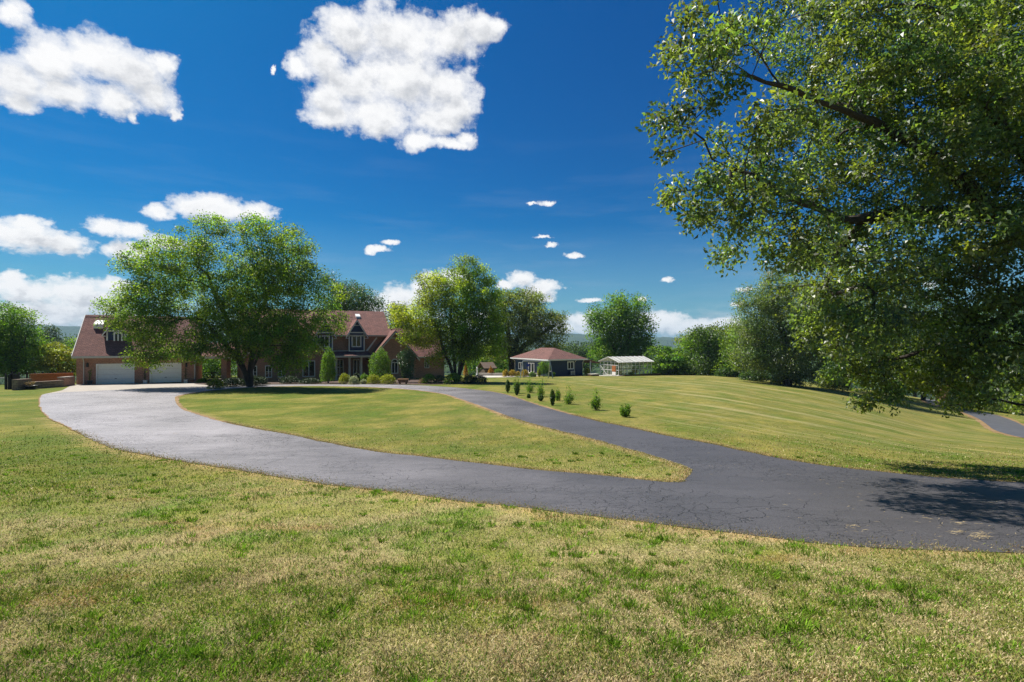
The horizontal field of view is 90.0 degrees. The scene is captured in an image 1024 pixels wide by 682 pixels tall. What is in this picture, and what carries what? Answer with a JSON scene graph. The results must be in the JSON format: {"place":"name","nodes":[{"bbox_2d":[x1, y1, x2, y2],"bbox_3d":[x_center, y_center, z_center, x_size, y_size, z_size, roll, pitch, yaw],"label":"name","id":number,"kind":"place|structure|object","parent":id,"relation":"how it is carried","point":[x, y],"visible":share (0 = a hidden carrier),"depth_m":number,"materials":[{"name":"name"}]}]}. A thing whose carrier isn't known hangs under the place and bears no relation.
{"place":"outdoors","nodes":[
{"label":"outdoors","id":0,"kind":"place"},
{"bbox_2d":[0,375,1023,681],"bbox_3d":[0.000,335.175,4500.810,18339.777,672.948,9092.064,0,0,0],"label":"ground","id":1,"kind":"structure","parent":0,"point":[736,407],"depth_m":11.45,"materials":[{"name":"plant"}]},
{"bbox_2d":[4,373,10,388],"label":"metal gate","id":2,"kind":"structure","parent":1,"relation":"on","point":[5,381],"depth_m":46.08,"materials":[{"name":"metal"}]},
{"bbox_2d":[11,373,19,388],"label":"metal gate","id":3,"kind":"structure","parent":1,"relation":"on","point":[15,376],"depth_m":46.43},
{"bbox_2d":[0,300,52,379],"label":"maple tree","id":4,"kind":"object","parent":1,"relation":"on","point":[15,343],"visible":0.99,"depth_m":57.67,"materials":[{"name":"green plant"}]},
{"bbox_2d":[24,385,37,389],"bbox_3d":[-43.097,4.173,45.851,1.037,0.380,1.011,0,0,0],"label":"fire pit","id":5,"kind":"object","parent":1,"relation":"on","point":[27,387],"visible":0.99,"depth_m":45.61,"materials":[{"name":"black metal"}]},
{"bbox_2d":[12,379,63,389],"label":"stone wall","id":6,"kind":"structure","parent":1,"relation":"on","point":[18,384],"depth_m":46.98,"materials":[{"name":"stone"}]},
{"bbox_2d":[18,371,72,378],"bbox_3d":[-51.347,4.170,56.500,0.136,1.719,4.731,0,0,29],"label":"metal fence","id":7,"kind":"object","parent":1,"relation":"on","point":[27,373],"visible":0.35,"depth_m":55.17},
{"bbox_2d":[30,323,67,370],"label":"valley tree","id":8,"kind":"object","parent":1,"relation":"on","point":[49,331],"visible":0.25,"depth_m":188.50,"materials":[{"name":"green plant"}]},
{"bbox_2d":[25,342,75,375],"bbox_3d":[-53.146,2.549,60.251,5.779,4.994,5.312,0,0,0],"label":"dogwood tree","id":9,"kind":"object","parent":1,"relation":"on","point":[51,356],"visible":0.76,"depth_m":59.09,"materials":[{"name":"green plant"}]},
{"bbox_2d":[29,373,72,381],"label":"timber wall","id":10,"kind":"structure","parent":1,"relation":"on","point":[45,377],"depth_m":52.98,"materials":[{"name":"wood"}]},
{"bbox_2d":[38,395,79,432],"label":"verge","id":11,"kind":"structure","parent":1,"relation":"on","point":[50,418],"depth_m":25.17,"materials":[{"name":"beige soil"}]},
{"bbox_2d":[43,336,77,375],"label":"valley tree","id":12,"kind":"object","parent":1,"relation":"on","point":[72,343],"visible":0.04,"depth_m":98.67,"materials":[{"name":"green plant"}]},
{"bbox_2d":[54,333,76,361],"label":"valley tree","id":13,"kind":"object","parent":1,"relation":"on","point":[64,337],"visible":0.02,"depth_m":168.25,"materials":[{"name":"green plant"}]},
{"bbox_2d":[57,376,74,386],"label":"brick pillar","id":14,"kind":"structure","parent":1,"relation":"on","point":[69,380],"depth_m":50.73,"materials":[{"name":"brick"}]},
{"bbox_2d":[52,382,206,392],"bbox_3d":[-35.847,4.460,50.825,13.739,0.491,14.345,0,0,-35],"label":"concrete apron","id":15,"kind":"object","parent":1,"relation":"on","point":[86,387],"visible":0.88,"depth_m":49.83,"materials":[{"name":"concrete"}]},
{"bbox_2d":[71,315,201,384],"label":"garage","id":16,"kind":"structure","parent":1,"relation":"on","point":[97,350],"depth_m":55.10,"materials":[{"name":"brick"}]},
{"bbox_2d":[96,363,133,383],"bbox_3d":[-42.241,3.494,54.580,3.291,2.174,0.280,0,0,-27],"label":"garage door","id":17,"kind":"structure","parent":16,"relation":"in","point":[120,376],"depth_m":54.54,"materials":[{"name":"paint"}]},
{"bbox_2d":[150,363,180,382],"bbox_3d":[-38.271,3.494,56.603,2.935,2.174,0.280,0,0,-27],"label":"garage door","id":18,"kind":"structure","parent":16,"relation":"in","point":[168,374],"depth_m":56.65,"materials":[{"name":"paint"}]},
{"bbox_2d":[204,378,223,388],"bbox_3d":[-27.365,3.926,47.115,1.547,1.075,1.561,0,0,-43],"label":"shrub","id":19,"kind":"object","parent":1,"relation":"on","point":[213,383],"visible":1,"depth_m":46.91,"materials":[{"name":"green plant"}]},
{"bbox_2d":[198,343,233,380],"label":"covered walkway","id":20,"kind":"structure","parent":1,"relation":"on","point":[225,369],"depth_m":59.12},
{"bbox_2d":[202,341,236,377],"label":"maple tree","id":21,"kind":"object","parent":1,"relation":"on","point":[214,365],"visible":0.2,"depth_m":71.11,"materials":[{"name":"green plant"}]},
{"bbox_2d":[89,209,351,386],"bbox_3d":[-26.898,-3.626,48.130,23.943,16.761,9.306,0,0,0],"label":"birch tree","id":22,"kind":"object","parent":1,"relation":"on","point":[252,327],"visible":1,"depth_m":46.73,"materials":[{"name":"green plant"}]},
{"bbox_2d":[218,377,245,386],"bbox_3d":[-27.385,4.029,50.206,2.861,1.033,2.526,0,0,15],"label":"shrub","id":23,"kind":"object","parent":1,"relation":"on","point":[236,381],"visible":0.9,"depth_m":49.68,"materials":[{"name":"green plant"}]},
{"bbox_2d":[243,375,270,385],"bbox_3d":[-25.492,3.978,50.906,2.608,1.173,2.337,0,0,0],"label":"shrub","id":24,"kind":"object","parent":1,"relation":"on","point":[258,380],"visible":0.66,"depth_m":50.78,"materials":[{"name":"green plant"}]},
{"bbox_2d":[236,308,444,380],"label":"brick house","id":25,"kind":"structure","parent":1,"relation":"on","point":[369,333],"depth_m":67.55,"materials":[{"name":"brick"}]},
{"bbox_2d":[265,365,271,377],"bbox_3d":[-29.070,3.653,61.129,0.755,1.450,0.110,0,0,-27],"label":"window","id":26,"kind":"structure","parent":25,"relation":"in","point":[268,374],"depth_m":61.10,"materials":[{"name":"glass"}]},
{"bbox_2d":[302,361,314,376],"bbox_3d":[-25.068,3.415,63.167,1.440,1.979,0.110,0,0,-27],"label":"window","id":27,"kind":"structure","parent":25,"relation":"in","point":[310,370],"depth_m":63.21,"materials":[{"name":"glass"}]},
{"bbox_2d":[337,359,343,374],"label":"window","id":28,"kind":"structure","parent":25,"relation":"in","point":[340,362],"depth_m":66.79,"materials":[{"name":"glass"}]},
{"bbox_2d":[353,359,359,375],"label":"front door","id":29,"kind":"structure","parent":25,"relation":"in","point":[356,364],"depth_m":67.65,"materials":[{"name":"white paint"}]},
{"bbox_2d":[391,359,397,373],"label":"window","id":30,"kind":"structure","parent":25,"relation":"in","point":[394,364],"depth_m":67.96,"materials":[{"name":"glass"}]},
{"bbox_2d":[195,379,490,384],"bbox_3d":[-18.410,4.739,56.850,30.701,0.524,14.028,0,0,-21],"label":"mulch bed","id":31,"kind":"object","parent":1,"relation":"on","point":[413,382],"visible":0.3,"depth_m":55.28,"materials":[{"name":"soil"}]},
{"bbox_2d":[195,378,208,382],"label":"shrub","id":32,"kind":"object","parent":31,"relation":"on","point":[201,380],"visible":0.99,"depth_m":56.76,"materials":[{"name":"green plant"}]},
{"bbox_2d":[279,375,299,383],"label":"shrub","id":33,"kind":"object","parent":31,"relation":"on","point":[291,379],"visible":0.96,"depth_m":55.12,"materials":[{"name":"green plant"}]},
{"bbox_2d":[298,377,321,383],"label":"shrub","id":34,"kind":"object","parent":31,"relation":"on","point":[309,380],"visible":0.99,"depth_m":54.78,"materials":[{"name":"green plant"}]},
{"bbox_2d":[319,347,336,382],"bbox_3d":[-20.261,2.511,56.491,2.035,4.450,1.960,0,0,0],"label":"shrub","id":35,"kind":"object","parent":31,"relation":"on","point":[328,359],"visible":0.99,"depth_m":56.27,"materials":[{"name":"green plant"}]},
{"bbox_2d":[338,372,349,383],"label":"shrub","id":36,"kind":"object","parent":31,"relation":"on","point":[345,376],"visible":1,"depth_m":54.42,"materials":[{"name":"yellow plant"}]},
{"bbox_2d":[348,376,359,384],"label":"shrub","id":37,"kind":"object","parent":31,"relation":"on","point":[352,379],"visible":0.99,"depth_m":53.35,"materials":[{"name":"green plant"}]},
{"bbox_2d":[359,374,367,382],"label":"shrub","id":38,"kind":"object","parent":31,"relation":"on","point":[363,376],"visible":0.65,"depth_m":55.30,"materials":[{"name":"green plant"}]},
{"bbox_2d":[367,374,379,383],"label":"shrub","id":39,"kind":"object","parent":31,"relation":"on","point":[374,378],"visible":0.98,"depth_m":53.83,"materials":[{"name":"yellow plant"}]},
{"bbox_2d":[368,346,391,382],"bbox_3d":[-14.735,2.617,57.507,3.384,4.319,2.631,0,0,0],"label":"shrub","id":40,"kind":"object","parent":31,"relation":"on","point":[378,359],"visible":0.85,"depth_m":57.20,"materials":[{"name":"green plant"}]},
{"bbox_2d":[377,373,395,384],"bbox_3d":[-13.160,4.010,54.021,2.044,1.289,1.764,0,0,34],"label":"shrub","id":41,"kind":"object","parent":31,"relation":"on","point":[390,377],"visible":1,"depth_m":53.83,"materials":[{"name":"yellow plant"}]},
{"bbox_2d":[397,379,407,383],"bbox_3d":[-11.527,4.335,54.150,1.153,0.650,0.600,0,0,0],"label":"bench","id":42,"kind":"object","parent":31,"relation":"on","point":[400,381],"visible":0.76,"depth_m":53.90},
{"bbox_2d":[396,347,417,380],"bbox_3d":[-11.915,2.690,58.019,2.346,4.208,1.899,0,0,23],"label":"shrub","id":43,"kind":"object","parent":31,"relation":"on","point":[405,370],"visible":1,"depth_m":57.72,"materials":[{"name":"green plant"}]},
{"bbox_2d":[421,373,436,382],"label":"shrub","id":44,"kind":"object","parent":31,"relation":"on","point":[428,377],"visible":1,"depth_m":55.27,"materials":[{"name":"green plant"}]},
{"bbox_2d":[434,374,446,383],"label":"shrub","id":45,"kind":"object","parent":31,"relation":"on","point":[438,378],"visible":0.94,"depth_m":55.27,"materials":[{"name":"green plant"}]},
{"bbox_2d":[385,252,510,378],"bbox_3d":[-7.445,-2.525,58.465,14.754,15.123,7.352,0,0,0],"label":"birch tree","id":46,"kind":"object","parent":31,"relation":"on","point":[463,331],"visible":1,"depth_m":57.48,"materials":[{"name":"green plant"}]},
{"bbox_2d":[442,373,462,383],"bbox_3d":[-6.271,4.011,54.940,2.490,1.358,2.077,0,0,0],"label":"shrub","id":47,"kind":"object","parent":31,"relation":"on","point":[455,377],"visible":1,"depth_m":54.65,"materials":[{"name":"green plant"}]},
{"bbox_2d":[461,374,473,383],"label":"shrub","id":48,"kind":"object","parent":31,"relation":"on","point":[466,379],"visible":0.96,"depth_m":54.77,"materials":[{"name":"green plant"}]},
{"bbox_2d":[469,375,487,383],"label":"shrub","id":49,"kind":"object","parent":31,"relation":"on","point":[480,379],"visible":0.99,"depth_m":54.68,"materials":[{"name":"green plant"}]},
{"bbox_2d":[175,386,512,424],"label":"verge","id":50,"kind":"structure","parent":1,"relation":"on","point":[178,403],"depth_m":33.29,"materials":[{"name":"brown plant"}]},
{"bbox_2d":[309,269,392,313],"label":"oak tree","id":51,"kind":"object","parent":1,"relation":"on","point":[350,304],"visible":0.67,"depth_m":89.21,"materials":[{"name":"green plant"}]},
{"bbox_2d":[203,384,589,418],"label":"verge","id":52,"kind":"structure","parent":1,"relation":"on","point":[527,401],"depth_m":31.18,"materials":[{"name":"soil"}]},
{"bbox_2d":[383,301,414,327],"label":"oak tree","id":53,"kind":"object","parent":1,"relation":"on","point":[393,316],"visible":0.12,"depth_m":91.41,"materials":[{"name":"green plant"}]},
{"bbox_2d":[463,353,508,374],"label":"valley tree","id":54,"kind":"object","parent":1,"relation":"on","point":[470,368],"visible":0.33,"depth_m":103.74,"materials":[{"name":"green plant"}]},
{"bbox_2d":[477,362,496,372],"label":"pool shed","id":55,"kind":"structure","parent":1,"relation":"on","point":[485,366],"depth_m":87.04,"materials":[{"name":"wood"}]},
{"bbox_2d":[0,353,1009,399],"bbox_3d":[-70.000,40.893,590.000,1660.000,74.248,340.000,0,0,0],"label":"valley wood","id":56,"kind":"object","parent":1,"relation":"on","point":[596,370],"visible":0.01,"depth_m":513.04,"materials":[{"name":"plant"}]},
{"bbox_2d":[505,379,510,392],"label":"conifer","id":57,"kind":"object","parent":1,"relation":"on","point":[507,386],"visible":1,"depth_m":42.24,"materials":[{"name":"green plant"}]},
{"bbox_2d":[514,382,519,394],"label":"conifer","id":58,"kind":"object","parent":1,"relation":"on","point":[516,388],"visible":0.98,"depth_m":39.53,"materials":[{"name":"green plant"}]},
{"bbox_2d":[480,287,573,371],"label":"oak tree","id":59,"kind":"object","parent":1,"relation":"on","point":[524,308],"visible":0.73,"depth_m":91.54,"materials":[{"name":"green plant"}]},
{"bbox_2d":[524,377,535,392],"bbox_3d":[1.404,3.511,42.225,1.093,1.607,1.031,0,0,-27],"label":"sapling","id":60,"kind":"object","parent":1,"relation":"on","point":[529,387],"visible":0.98,"depth_m":42.14,"materials":[{"name":"green plant"}]},
{"bbox_2d":[520,361,552,377],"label":"swing set","id":61,"kind":"object","parent":1,"relation":"on","point":[540,361],"visible":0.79,"depth_m":70.43,"materials":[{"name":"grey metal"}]},
{"bbox_2d":[536,377,546,395],"bbox_3d":[2.176,3.414,38.129,0.754,1.581,1.134,0,0,36],"label":"sapling","id":62,"kind":"object","parent":1,"relation":"on","point":[540,391],"visible":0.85,"depth_m":38.06,"materials":[{"name":"green plant"}]},
{"bbox_2d":[537,360,551,375],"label":"weeping tree","id":63,"kind":"object","parent":1,"relation":"on","point":[543,366],"visible":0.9,"depth_m":75.27,"materials":[{"name":"green plant"}]},
{"bbox_2d":[549,388,555,405],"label":"conifer","id":64,"kind":"object","parent":1,"relation":"on","point":[552,396],"visible":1,"depth_m":31.22,"materials":[{"name":"green plant"}]},
{"bbox_2d":[510,348,599,375],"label":"cottage","id":65,"kind":"structure","parent":1,"relation":"on","point":[564,363],"depth_m":79.82,"materials":[{"name":"blue"}]},
{"bbox_2d":[528,363,533,372],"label":"french door","id":66,"kind":"structure","parent":65,"relation":"in","point":[530,369],"depth_m":81.28,"materials":[{"name":"white paint"}]},
{"bbox_2d":[567,361,573,368],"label":"window","id":67,"kind":"structure","parent":65,"relation":"in","point":[570,364],"depth_m":78.95,"materials":[{"name":"white paint"}]},
{"bbox_2d":[554,387,560,400],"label":"sapling","id":68,"kind":"object","parent":1,"relation":"on","point":[557,396],"visible":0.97,"depth_m":34.64,"materials":[{"name":"green plant"}]},
{"bbox_2d":[562,384,576,403],"bbox_3d":[3.629,3.367,32.338,1.012,1.332,0.880,0,0,0],"label":"sapling","id":69,"kind":"object","parent":1,"relation":"on","point":[568,399],"visible":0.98,"depth_m":32.17,"materials":[{"name":"green plant"}]},
{"bbox_2d":[561,344,584,366],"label":"valley tree","id":70,"kind":"object","parent":1,"relation":"on","point":[566,350],"visible":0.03,"depth_m":134.85,"materials":[{"name":"green plant"}]},
{"bbox_2d":[561,340,598,373],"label":"valley tree","id":71,"kind":"object","parent":1,"relation":"on","point":[580,351],"visible":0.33,"depth_m":148.86,"materials":[{"name":"green plant"}]},
{"bbox_2d":[588,388,603,409],"bbox_3d":[4.628,3.220,28.461,0.851,1.353,0.858,0,0,0],"label":"sapling","id":72,"kind":"object","parent":1,"relation":"on","point":[595,404],"visible":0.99,"depth_m":28.39,"materials":[{"name":"green plant"}]},
{"bbox_2d":[581,289,660,374],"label":"maple tree","id":73,"kind":"object","parent":1,"relation":"on","point":[625,331],"visible":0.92,"depth_m":96.33,"materials":[{"name":"green plant"}]},
{"bbox_2d":[619,404,631,416],"bbox_3d":[5.500,3.395,24.896,0.752,0.720,0.672,0,0,-40],"label":"sapling","id":74,"kind":"object","parent":1,"relation":"on","point":[624,411],"visible":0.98,"depth_m":24.83,"materials":[{"name":"green plant"}]},
{"bbox_2d":[598,356,653,375],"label":"greenhouse","id":75,"kind":"object","parent":1,"relation":"on","point":[629,359],"visible":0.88,"depth_m":81.47,"materials":[{"name":"white paint"}]},
{"bbox_2d":[620,373,660,375],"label":"raised bed","id":76,"kind":"object","parent":1,"relation":"on","point":[655,374],"visible":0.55,"depth_m":80.03,"materials":[{"name":"wood"}]},
{"bbox_2d":[642,345,696,374],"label":"dogwood tree","id":77,"kind":"object","parent":1,"relation":"on","point":[669,356],"visible":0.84,"depth_m":88.29,"materials":[{"name":"green plant"}]},
{"bbox_2d":[671,329,720,374],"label":"maple tree","id":78,"kind":"object","parent":1,"relation":"on","point":[689,345],"visible":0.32,"depth_m":87.17,"materials":[{"name":"green plant"}]},
{"bbox_2d":[672,325,720,355],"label":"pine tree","id":79,"kind":"object","parent":1,"relation":"on","point":[679,338],"visible":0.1,"depth_m":120.47,"materials":[{"name":"green plant"}]},
{"bbox_2d":[682,324,730,375],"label":"oak tree","id":80,"kind":"object","parent":1,"relation":"on","point":[706,337],"visible":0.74,"depth_m":83.07,"materials":[{"name":"green plant"}]},
{"bbox_2d":[704,321,735,345],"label":"oak tree","id":81,"kind":"object","parent":1,"relation":"on","point":[718,328],"visible":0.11,"depth_m":102.75,"materials":[{"name":"green plant"}]},
{"bbox_2d":[714,366,738,376],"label":"bush","id":82,"kind":"object","parent":1,"relation":"on","point":[723,371],"visible":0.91,"depth_m":78.20,"materials":[{"name":"green plant"}]},
{"bbox_2d":[712,325,750,376],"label":"maple tree","id":83,"kind":"object","parent":1,"relation":"on","point":[724,351],"visible":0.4,"depth_m":79.71,"materials":[{"name":"green plant"}]},
{"bbox_2d":[737,370,770,380],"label":"bush","id":84,"kind":"object","parent":1,"relation":"on","point":[756,377],"visible":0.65,"depth_m":70.13,"materials":[{"name":"green plant"}]},
{"bbox_2d":[723,323,789,376],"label":"maple tree","id":85,"kind":"object","parent":1,"relation":"on","point":[758,355],"visible":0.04,"depth_m":90.60,"materials":[{"name":"green plant"}]},
{"bbox_2d":[767,374,798,384],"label":"bush","id":86,"kind":"object","parent":1,"relation":"on","point":[777,382],"visible":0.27,"depth_m":67.46,"materials":[{"name":"green plant"}]},
{"bbox_2d":[723,264,867,386],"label":"oak tree","id":87,"kind":"object","parent":1,"relation":"on","point":[787,366],"visible":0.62,"depth_m":65.40,"materials":[{"name":"green plant"}]},
{"bbox_2d":[635,0,1023,417],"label":"oak tree","id":88,"kind":"object","parent":1,"relation":"on","point":[979,60],"visible":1,"depth_m":11.26,"materials":[{"name":"green plant"}]},
{"bbox_2d":[816,375,852,390],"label":"bush","id":89,"kind":"object","parent":1,"relation":"on","point":[834,386],"visible":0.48,"depth_m":68.03,"materials":[{"name":"green plant"}]},
{"bbox_2d":[801,281,916,389],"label":"oak tree","id":90,"kind":"object","parent":1,"relation":"on","point":[869,340],"visible":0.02,"depth_m":71.76,"materials":[{"name":"green plant"}]},
{"bbox_2d":[889,380,915,396],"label":"bush","id":91,"kind":"object","parent":1,"relation":"on","point":[909,392],"visible":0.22,"depth_m":77.03,"materials":[{"name":"green plant"}]},
{"bbox_2d":[897,365,951,400],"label":"maple tree","id":92,"kind":"object","parent":1,"relation":"on","point":[922,398],"visible":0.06,"depth_m":77.48,"materials":[{"name":"green plant"}]},
{"bbox_2d":[875,284,978,396],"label":"oak tree","id":93,"kind":"object","parent":1,"relation":"on","point":[938,305],"visible":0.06,"depth_m":93.72,"materials":[{"name":"green plant"}]},
{"bbox_2d":[944,385,981,411],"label":"bush","id":94,"kind":"object","parent":1,"relation":"on","point":[951,399],"visible":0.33,"depth_m":68.95,"materials":[{"name":"green plant"}]},
{"bbox_2d":[920,398,1022,437],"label":"verge","id":95,"kind":"structure","parent":1,"relation":"on","point":[984,425],"depth_m":52.26,"materials":[{"name":"brown soil"}]},
{"bbox_2d":[921,296,1023,386],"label":"maple tree","id":96,"kind":"object","parent":1,"relation":"on","point":[995,348],"visible":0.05,"depth_m":89.56,"materials":[{"name":"green plant"}]},
{"bbox_2d":[926,399,1023,437],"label":"lane","id":97,"kind":"structure","parent":1,"relation":"on","point":[1002,424],"depth_m":55.79,"materials":[{"name":"asphalt"}]},
{"bbox_2d":[959,404,1023,425],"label":"verge","id":98,"kind":"structure","parent":1,"relation":"on","point":[1009,418],"depth_m":61.81,"materials":[{"name":"brown soil"}]},
{"bbox_2d":[974,385,1010,411],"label":"bush","id":99,"kind":"object","parent":1,"relation":"on","point":[989,409],"visible":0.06,"depth_m":70.86,"materials":[{"name":"green plant"}]},
{"bbox_2d":[992,381,1023,413],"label":"bush","id":100,"kind":"object","parent":1,"relation":"on","point":[1014,411],"visible":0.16,"depth_m":69.81,"materials":[{"name":"green plant"}]},
{"bbox_2d":[993,282,1023,376],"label":"oak tree","id":101,"kind":"object","parent":1,"relation":"on","point":[1021,312],"visible":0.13,"depth_m":71.34,"materials":[{"name":"green plant"}]},
{"bbox_2d":[0,0,1023,337],"label":"sky","id":102,"kind":"structure","parent":0,"point":[404,137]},
{"bbox_2d":[24,325,1021,349],"bbox_3d":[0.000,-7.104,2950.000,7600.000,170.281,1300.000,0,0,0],"label":"hills","id":103,"kind":"structure","parent":0,"point":[580,338],"depth_m":2594.16,"materials":[{"name":"plant"}]},
{"bbox_2d":[40,384,1023,552],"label":"driveway","id":104,"kind":"structure","parent":0,"point":[745,489],"depth_m":10.19,"materials":[{"name":"asphalt"}]},
{"bbox_2d":[709,465,1018,541],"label":"fallen leaves","id":105,"kind":"object","parent":104,"relation":"on","point":[938,525],"visible":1,"depth_m":6.33,"materials":[{"name":"brown plant"}]},
{"bbox_2d":[67,342,1012,362],"bbox_3d":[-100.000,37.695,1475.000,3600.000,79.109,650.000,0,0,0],"label":"hills","id":106,"kind":"structure","parent":0,"point":[558,347],"depth_m":1324.04,"materials":[{"name":"plant"}]},
{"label":"patio","id":107,"kind":"structure","parent":0,"visible":0},
{"bbox_2d":[479,373,537,375],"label":"patio wall","id":108,"kind":"structure","parent":107,"relation":"on","point":[492,374],"depth_m":79.50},
{"bbox_2d":[508,370,516,376],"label":"bush","id":109,"kind":"object","parent":107,"relation":"on","point":[512,373],"visible":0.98,"depth_m":74.28,"materials":[{"name":"plant"}]},
{"bbox_2d":[521,369,528,376],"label":"bush","id":110,"kind":"object","parent":107,"relation":"on","point":[526,372],"visible":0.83,"depth_m":74.28,"materials":[{"name":"plant"}]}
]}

